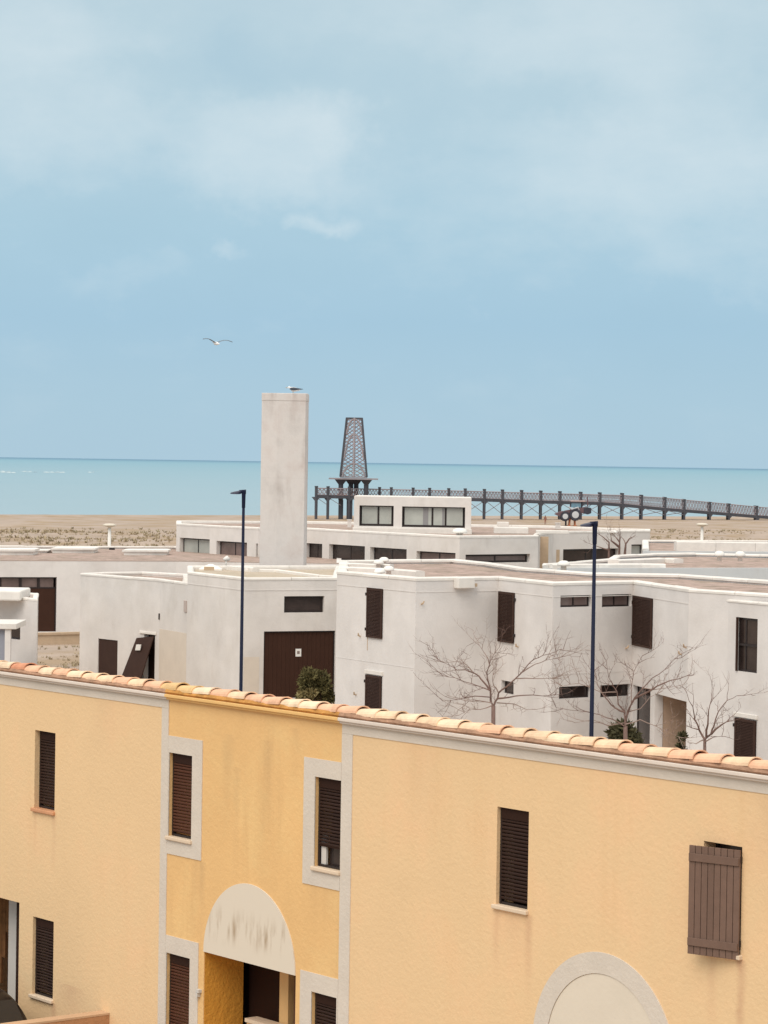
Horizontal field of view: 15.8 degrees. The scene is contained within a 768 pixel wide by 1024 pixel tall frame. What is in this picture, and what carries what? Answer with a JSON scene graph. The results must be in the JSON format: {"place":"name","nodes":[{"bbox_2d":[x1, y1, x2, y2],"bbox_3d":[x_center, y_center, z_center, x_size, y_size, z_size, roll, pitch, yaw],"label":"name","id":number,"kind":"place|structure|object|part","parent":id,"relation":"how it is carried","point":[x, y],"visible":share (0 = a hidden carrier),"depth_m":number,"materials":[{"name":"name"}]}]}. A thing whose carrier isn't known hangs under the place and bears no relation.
{"place":"outdoors","nodes":[
{"label":"outdoors","id":0,"kind":"place"},
{"bbox_2d":[203,338,231,344],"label":"gull","id":1,"kind":"object","parent":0,"point":[215,343],"visible":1,"depth_m":119.83,"materials":[{"name":"white"}]},
{"bbox_2d":[0,457,767,516],"bbox_3d":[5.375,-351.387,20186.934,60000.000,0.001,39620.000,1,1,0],"label":"sea","id":2,"kind":"structure","parent":0,"point":[147,487],"depth_m":1300.27,"materials":[{"name":"liquid"}]},
{"bbox_2d":[0,471,91,472],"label":"breaking waves","id":3,"kind":"object","parent":2,"relation":"on","point":[25,471],"visible":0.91,"depth_m":1876.73,"materials":[{"name":"white liquid"}]},
{"bbox_2d":[312,486,767,519],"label":"pier","id":4,"kind":"structure","parent":2,"relation":"in","point":[622,504],"depth_m":501.94,"materials":[{"name":"metal"}]},
{"bbox_2d":[0,514,767,668],"bbox_3d":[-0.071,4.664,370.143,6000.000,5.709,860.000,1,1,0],"label":"ground","id":5,"kind":"structure","parent":0,"point":[124,524],"depth_m":431.76,"materials":[{"name":"beige sand"}]},
{"bbox_2d":[0,989,26,1022],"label":"parked car","id":6,"kind":"object","parent":5,"relation":"on","point":[11,1010],"visible":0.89,"depth_m":37.99,"materials":[{"name":"black paint"}]},
{"bbox_3d":[-5.450,6.862,37.704,1.200,0.322,0.160,0,1,-38],"label":"rear window","id":7,"kind":"part","parent":6,"relation":"part of","materials":[{"name":"glass"}]},
{"bbox_2d":[0,587,38,663],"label":"corner house","id":8,"kind":"structure","parent":5,"relation":"on","point":[18,624],"depth_m":102.27,"materials":[{"name":"white paint"}]},
{"bbox_2d":[0,629,4,659],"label":"carport door","id":9,"kind":"structure","parent":8,"relation":"in","point":[2,631],"depth_m":98.23,"materials":[{"name":"grey"}]},
{"bbox_2d":[11,628,19,639],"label":"window","id":10,"kind":"structure","parent":8,"relation":"in","point":[15,633],"depth_m":103.28,"materials":[{"name":"black glass"}]},
{"bbox_2d":[0,1010,109,1023],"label":"garden wall","id":11,"kind":"structure","parent":5,"relation":"on","point":[98,1017],"depth_m":37.13,"materials":[{"name":"paint"}]},
{"bbox_2d":[37,644,79,669],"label":"weeds","id":12,"kind":"object","parent":5,"relation":"on","point":[76,663],"visible":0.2,"depth_m":119.78,"materials":[{"name":"plant"}]},
{"bbox_2d":[38,632,79,644],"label":"wall","id":13,"kind":"structure","parent":5,"relation":"on","point":[53,638],"depth_m":130.49,"materials":[{"name":"beige stone"}]},
{"bbox_2d":[0,660,172,1023],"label":"terraced house","id":14,"kind":"structure","parent":5,"relation":"on","point":[83,820],"depth_m":37.96,"materials":[{"name":"paint"}]},
{"bbox_2d":[28,917,53,1003],"bbox_3d":[-4.747,6.278,38.836,0.190,1.141,0.615,0,1,-38],"label":"window","id":15,"kind":"structure","parent":14,"relation":"in","point":[43,924],"depth_m":38.85,"materials":[{"name":"black"}]},
{"bbox_2d":[30,731,55,815],"bbox_3d":[-4.705,3.648,38.809,0.220,1.141,0.605,0,1,-38],"label":"window","id":16,"kind":"structure","parent":14,"relation":"in","point":[48,737],"depth_m":38.85,"materials":[{"name":"black wood"}]},
{"bbox_2d":[0,526,175,545],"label":"dune scrub","id":17,"kind":"object","parent":5,"relation":"on","point":[143,538],"visible":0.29,"depth_m":316.44,"materials":[{"name":"plant"}]},
{"bbox_2d":[103,523,115,545],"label":"beach lamp","id":18,"kind":"object","parent":5,"relation":"on","point":[109,525],"visible":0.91,"depth_m":199.96,"materials":[{"name":"white plastic"}]},
{"bbox_2d":[79,571,187,682],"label":"house","id":19,"kind":"structure","parent":5,"relation":"on","point":[133,624],"depth_m":108.80,"materials":[{"name":"white paint"}]},
{"bbox_2d":[99,639,117,674],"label":"door","id":20,"kind":"structure","parent":19,"relation":"in","point":[108,649],"depth_m":110.31,"materials":[{"name":"brown paint"}]},
{"bbox_2d":[122,636,153,678],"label":"leaning door","id":21,"kind":"structure","parent":19,"relation":"in","point":[135,666],"depth_m":108.05,"materials":[{"name":"brown paint"}]},
{"bbox_2d":[0,545,340,632],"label":"long house","id":22,"kind":"structure","parent":5,"relation":"on","point":[50,575],"depth_m":140.61,"materials":[{"name":"white paint"}]},
{"bbox_2d":[230,490,245,691],"bbox_3d":[-3.202,3.592,60.075,0.379,8.167,0.260,1,1,0],"label":"street lamp","id":23,"kind":"object","parent":5,"relation":"on","point":[243,492],"visible":0.6,"depth_m":60.01,"materials":[{"name":"metal"}]},
{"bbox_2d":[160,682,348,1023],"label":"terraced house","id":24,"kind":"structure","parent":5,"relation":"on","point":[252,837],"depth_m":34.95,"materials":[{"name":"paint"}]},
{"bbox_2d":[165,753,191,843],"bbox_3d":[-2.615,3.729,36.109,0.190,1.141,0.595,0,1,-38],"label":"window","id":25,"kind":"structure","parent":24,"relation":"in","point":[179,760],"depth_m":36.13,"materials":[{"name":"black wood"}]},
{"bbox_2d":[169,954,189,1023],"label":"window","id":26,"kind":"structure","parent":24,"relation":"in","point":[175,960],"depth_m":36.18,"materials":[{"name":"black wood"}]},
{"bbox_2d":[249,964,279,1021],"bbox_3d":[-1.101,7.067,35.351,0.040,2.769,2.140,0,1,-38],"label":"porch door","id":27,"kind":"structure","parent":24,"relation":"in","point":[264,983],"depth_m":35.89,"materials":[{"name":"brown wood"}]},
{"bbox_2d":[294,976,295,1023],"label":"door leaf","id":28,"kind":"structure","parent":24,"relation":"in","point":[294,976],"depth_m":34.61,"materials":[{"name":"brown wood"}]},
{"bbox_2d":[310,777,340,875],"bbox_3d":[-0.648,3.804,33.590,0.190,1.141,0.570,0,1,-38],"label":"window","id":29,"kind":"structure","parent":24,"relation":"in","point":[330,785],"depth_m":33.63,"materials":[{"name":"black wood"}]},
{"bbox_2d":[315,993,335,1023],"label":"window","id":30,"kind":"structure","parent":24,"relation":"in","point":[326,1001],"depth_m":33.67,"materials":[{"name":"black wood"}]},
{"bbox_2d":[186,556,337,703],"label":"garage house","id":31,"kind":"structure","parent":5,"relation":"on","point":[289,627],"depth_m":100.25,"materials":[{"name":"white paint"}]},
{"bbox_2d":[263,631,334,697],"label":"garage door","id":32,"kind":"structure","parent":31,"relation":"in","point":[286,653],"depth_m":100.00,"materials":[{"name":"brown wood"}]},
{"bbox_2d":[284,596,322,611],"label":"window","id":33,"kind":"structure","parent":31,"relation":"in","point":[291,603],"depth_m":100.21,"materials":[{"name":"black glass"}]},
{"bbox_2d":[259,393,308,564],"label":"chimney tower","id":34,"kind":"structure","parent":5,"relation":"on","point":[284,479],"depth_m":113.08,"materials":[{"name":"white paint"}]},
{"bbox_2d":[286,386,301,391],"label":"gull","id":35,"kind":"object","parent":34,"relation":"on","point":[294,389],"visible":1,"depth_m":113.39,"materials":[{"name":"white"}]},
{"bbox_2d":[295,665,334,703],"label":"bush","id":36,"kind":"object","parent":5,"relation":"on","point":[313,684],"visible":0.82,"depth_m":95.69,"materials":[{"name":"green plant"}]},
{"bbox_2d":[329,417,377,518],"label":"lattice tower","id":37,"kind":"structure","parent":5,"relation":"on","point":[351,479],"depth_m":474.13,"materials":[{"name":"metal"}]},
{"bbox_2d":[176,495,649,568],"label":"beach house","id":38,"kind":"structure","parent":5,"relation":"on","point":[414,527],"depth_m":150.80,"materials":[{"name":"white paint"}]},
{"bbox_2d":[183,538,209,552],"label":"window","id":39,"kind":"structure","parent":38,"relation":"in","point":[189,544],"depth_m":157.55,"materials":[{"name":"white glass"}]},
{"bbox_2d":[220,541,246,555],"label":"window","id":40,"kind":"structure","parent":38,"relation":"in","point":[228,548],"depth_m":154.39,"materials":[{"name":"brown"}]},
{"bbox_2d":[309,543,321,557],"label":"window","id":41,"kind":"structure","parent":38,"relation":"in","point":[315,550],"depth_m":152.30,"materials":[{"name":"black glass"}]},
{"bbox_2d":[333,544,364,559],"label":"window","id":42,"kind":"structure","parent":38,"relation":"in","point":[345,552],"depth_m":149.43,"materials":[{"name":"black glass"}]},
{"bbox_2d":[359,505,393,525],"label":"window frame","id":43,"kind":"structure","parent":38,"relation":"in","point":[371,515],"depth_m":151.00,"materials":[{"name":"black"}]},
{"bbox_2d":[374,547,406,559],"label":"window","id":44,"kind":"structure","parent":38,"relation":"in","point":[391,553],"depth_m":145.86,"materials":[{"name":"black glass"}]},
{"bbox_2d":[402,506,464,527],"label":"window","id":45,"kind":"structure","parent":38,"relation":"in","point":[451,517],"depth_m":150.85,"materials":[{"name":"black"}]},
{"bbox_2d":[420,551,455,558],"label":"window","id":46,"kind":"structure","parent":38,"relation":"in","point":[423,554],"depth_m":142.58,"materials":[{"name":"black glass"}]},
{"bbox_2d":[466,554,526,561],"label":"window","id":47,"kind":"structure","parent":38,"relation":"in","point":[481,557],"depth_m":142.86,"materials":[{"name":"black glass"}]},
{"bbox_2d":[563,548,614,561],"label":"window","id":48,"kind":"structure","parent":38,"relation":"in","point":[570,555],"depth_m":155.80,"materials":[{"name":"black glass"}]},
{"bbox_2d":[631,544,640,553],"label":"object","id":49,"kind":"structure","parent":38,"relation":"in","point":[635,548],"depth_m":159.14,"materials":[{"name":"white"}]},
{"bbox_2d":[412,622,588,724],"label":"bare tree","id":50,"kind":"object","parent":5,"relation":"on","point":[492,706],"visible":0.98,"depth_m":72.09,"materials":[{"name":"brown plant"}]},
{"bbox_2d":[335,557,767,753],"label":"holiday house","id":51,"kind":"structure","parent":5,"relation":"on","point":[389,612],"depth_m":82.25,"materials":[{"name":"white paint"}]},
{"bbox_2d":[505,681,513,693],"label":"window","id":52,"kind":"structure","parent":51,"relation":"in","point":[510,688],"depth_m":83.33,"materials":[{"name":"black glass"}]},
{"bbox_2d":[559,686,587,698],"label":"window","id":53,"kind":"structure","parent":51,"relation":"in","point":[581,691],"depth_m":81.16,"materials":[{"name":"black glass"}]},
{"bbox_2d":[560,595,588,606],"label":"window","id":54,"kind":"structure","parent":51,"relation":"in","point":[564,601],"depth_m":81.08,"materials":[{"name":"black glass"}]},
{"bbox_2d":[600,684,627,696],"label":"window","id":55,"kind":"structure","parent":51,"relation":"in","point":[622,689],"depth_m":82.17,"materials":[{"name":"black glass"}]},
{"bbox_2d":[602,594,628,606],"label":"window","id":56,"kind":"structure","parent":51,"relation":"in","point":[607,601],"depth_m":82.10,"materials":[{"name":"black glass"}]},
{"bbox_2d":[637,686,650,743],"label":"glazed door","id":57,"kind":"structure","parent":51,"relation":"in","point":[643,713],"depth_m":81.72,"materials":[{"name":"black glass"}]},
{"bbox_2d":[336,706,767,1023],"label":"terraced house","id":58,"kind":"structure","parent":5,"relation":"on","point":[490,873],"depth_m":30.42,"materials":[{"name":"paint"}]},
{"bbox_2d":[491,807,528,914],"bbox_3d":[1.464,3.885,30.886,0.190,1.141,0.595,0,1,-38],"label":"window","id":59,"kind":"structure","parent":58,"relation":"in","point":[514,816],"depth_m":30.89,"materials":[{"name":"black wood"}]},
{"bbox_2d":[716,843,742,959],"bbox_3d":[3.518,3.962,28.313,0.270,1.141,0.610,0,1,-38],"label":"window","id":60,"kind":"structure","parent":58,"relation":"in","point":[718,845],"depth_m":28.32,"materials":[{"name":"black"}]},
{"bbox_2d":[555,497,591,525],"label":"beach tractor","id":61,"kind":"object","parent":5,"relation":"on","point":[574,514],"visible":1,"depth_m":451.17,"materials":[{"name":"grey metal"}]},
{"bbox_2d":[580,521,597,736],"bbox_3d":[3.517,4.073,48.080,0.344,7.841,0.260,1,1,0],"label":"street lamp","id":62,"kind":"object","parent":5,"relation":"on","point":[593,525],"visible":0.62,"depth_m":48.02,"materials":[{"name":"metal"}]},
{"bbox_2d":[581,514,635,557],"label":"bare tree","id":63,"kind":"object","parent":5,"relation":"on","point":[616,544],"visible":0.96,"depth_m":127.94,"materials":[{"name":"brown plant"}]},
{"bbox_2d":[535,628,709,749],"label":"bare tree","id":64,"kind":"object","parent":5,"relation":"on","point":[625,731],"visible":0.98,"depth_m":70.07,"materials":[{"name":"brown plant"}]},
{"bbox_2d":[604,717,644,743],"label":"hedge","id":65,"kind":"object","parent":5,"relation":"on","point":[614,732],"visible":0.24,"depth_m":72.77,"materials":[{"name":"green plant"}]},
{"bbox_2d":[542,551,767,579],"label":"house","id":66,"kind":"structure","parent":5,"relation":"on","point":[740,564],"depth_m":104.44,"materials":[{"name":"white paint"}]},
{"bbox_2d":[675,730,688,749],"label":"bush","id":67,"kind":"object","parent":5,"relation":"on","point":[683,734],"visible":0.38,"depth_m":74.29,"materials":[{"name":"green plant"}]},
{"bbox_2d":[696,523,707,539],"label":"beach lamp","id":68,"kind":"object","parent":5,"relation":"on","point":[701,525],"visible":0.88,"depth_m":214.94,"materials":[{"name":"white plastic"}]},
{"bbox_2d":[642,540,767,553],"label":"house","id":69,"kind":"structure","parent":5,"relation":"on","point":[710,546],"depth_m":130.78,"materials":[{"name":"white paint"}]},
{"bbox_2d":[650,528,764,539],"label":"dune scrub","id":70,"kind":"object","parent":5,"relation":"on","point":[666,536],"visible":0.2,"depth_m":402.62,"materials":[{"name":"plant"}]},
{"bbox_2d":[676,671,767,750],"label":"bare tree","id":71,"kind":"object","parent":5,"relation":"on","point":[704,740],"visible":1,"depth_m":68.04,"materials":[{"name":"brown plant"}]},
{"bbox_2d":[726,599,767,759],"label":"holiday house","id":72,"kind":"structure","parent":5,"relation":"on","point":[747,658],"depth_m":75.50,"materials":[{"name":"white paint"}]},
{"bbox_2d":[735,617,757,672],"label":"window","id":73,"kind":"structure","parent":72,"relation":"in","point":[746,661],"depth_m":75.65,"materials":[{"name":"black"}]},
{"bbox_2d":[0,0,767,468],"label":"sky","id":74,"kind":"structure","parent":0,"point":[477,232],"materials":[{"name":"blue"}]}
]}

